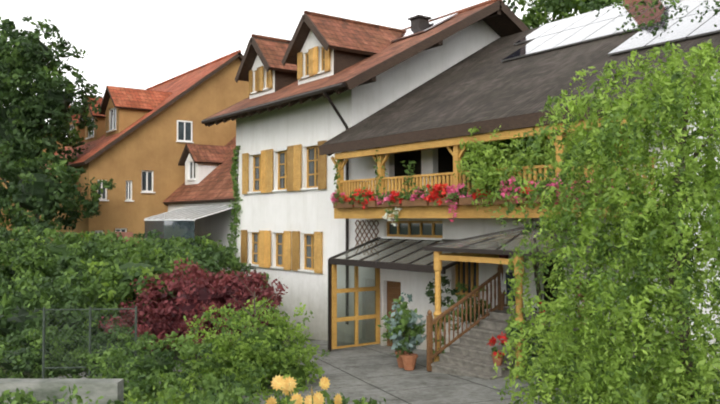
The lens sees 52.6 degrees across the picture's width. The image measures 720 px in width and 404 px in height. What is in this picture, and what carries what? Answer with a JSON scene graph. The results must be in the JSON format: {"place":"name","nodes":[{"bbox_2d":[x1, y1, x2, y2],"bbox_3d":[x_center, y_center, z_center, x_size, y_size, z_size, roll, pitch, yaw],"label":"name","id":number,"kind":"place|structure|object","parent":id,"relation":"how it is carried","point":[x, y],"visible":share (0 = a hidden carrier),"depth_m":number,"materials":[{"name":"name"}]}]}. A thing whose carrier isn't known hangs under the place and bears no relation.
{"place":"outdoors","nodes":[
{"label":"outdoors","id":0,"kind":"place"},
{"bbox_2d":[0,0,578,136],"label":"sky","id":1,"kind":"structure","parent":0,"point":[137,44],"materials":[{"name":"white"}]},
{"bbox_2d":[0,314,719,403],"bbox_3d":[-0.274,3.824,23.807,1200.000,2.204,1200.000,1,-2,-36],"label":"ground","id":2,"kind":"structure","parent":0,"point":[373,372],"depth_m":15.15,"materials":[{"name":"stone"}]},
{"bbox_2d":[0,306,136,403],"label":"fence wall","id":3,"kind":"structure","parent":2,"relation":"on","point":[111,389],"depth_m":8.45,"materials":[{"name":"concrete"}]},
{"bbox_2d":[0,50,249,261],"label":"neighbour house","id":4,"kind":"structure","parent":2,"relation":"on","point":[137,140],"depth_m":37.94,"materials":[{"name":"paint"}]},
{"bbox_2d":[116,136,235,323],"bbox_3d":[-7.053,0.535,37.820,13.300,9.620,14.080,1,-2,-36],"label":"annex","id":5,"kind":"object","parent":2,"relation":"on","point":[197,202],"visible":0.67,"depth_m":34.30,"materials":[{"name":"red tile"}]},
{"bbox_2d":[0,145,385,403],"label":"shrubs","id":6,"kind":"object","parent":2,"relation":"on","point":[191,299],"visible":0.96,"depth_m":18.98,"materials":[{"name":"green plant"}]},
{"bbox_2d":[266,374,341,403],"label":"flowers","id":7,"kind":"object","parent":2,"relation":"on","point":[286,384],"visible":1,"depth_m":8.15,"materials":[{"name":"yellow plant"}]},
{"bbox_2d":[0,0,622,234],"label":"trees","id":8,"kind":"object","parent":2,"relation":"on","point":[28,70],"visible":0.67,"depth_m":35.26,"materials":[{"name":"green plant"}]},
{"bbox_2d":[201,0,562,340],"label":"house","id":9,"kind":"structure","parent":2,"relation":"on","point":[294,236],"depth_m":26.48,"materials":[{"name":"white paint"}]},
{"bbox_2d":[235,34,297,98],"bbox_3d":[-2.516,-5.629,31.491,4.865,2.572,3.073,1,-2,-36],"label":"dormer","id":10,"kind":"object","parent":9,"relation":"on","point":[262,70],"visible":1,"depth_m":30.13,"materials":[{"name":"red tile"}]},
{"bbox_2d":[281,11,406,84],"bbox_3d":[-0.088,-5.713,28.127,4.865,2.572,3.314,1,-2,-36],"label":"dormer","id":11,"kind":"object","parent":9,"relation":"on","point":[320,46],"visible":1,"depth_m":26.96,"materials":[{"name":"red tile"}]},
{"bbox_2d":[330,150,614,390],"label":"potted plants","id":12,"kind":"object","parent":2,"relation":"on","point":[403,326],"visible":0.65,"depth_m":17.11,"materials":[{"name":"green plant"}]},
{"bbox_2d":[328,225,650,377],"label":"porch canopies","id":13,"kind":"object","parent":2,"relation":"on","point":[353,296],"visible":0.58,"depth_m":20.55,"materials":[{"name":"wood"}]},
{"bbox_2d":[318,0,719,368],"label":"wing","id":14,"kind":"structure","parent":2,"relation":"on","point":[509,83],"depth_m":19.89,"materials":[{"name":"white paint"}]},
{"bbox_2d":[426,264,675,379],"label":"stairs","id":15,"kind":"structure","parent":2,"relation":"on","point":[469,355],"depth_m":16.61,"materials":[{"name":"stone"}]},
{"bbox_2d":[497,272,515,306],"bbox_3d":[3.614,2.164,17.971,0.530,0.850,0.171,1,-2,-36],"label":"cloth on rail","id":16,"kind":"object","parent":15,"relation":"on","point":[506,284],"visible":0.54,"depth_m":17.90,"materials":[{"name":"grey fabric"}]},
{"bbox_2d":[453,0,719,403],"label":"trees","id":17,"kind":"object","parent":2,"relation":"on","point":[668,240],"visible":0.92,"depth_m":9.61,"materials":[{"name":"green plant"}]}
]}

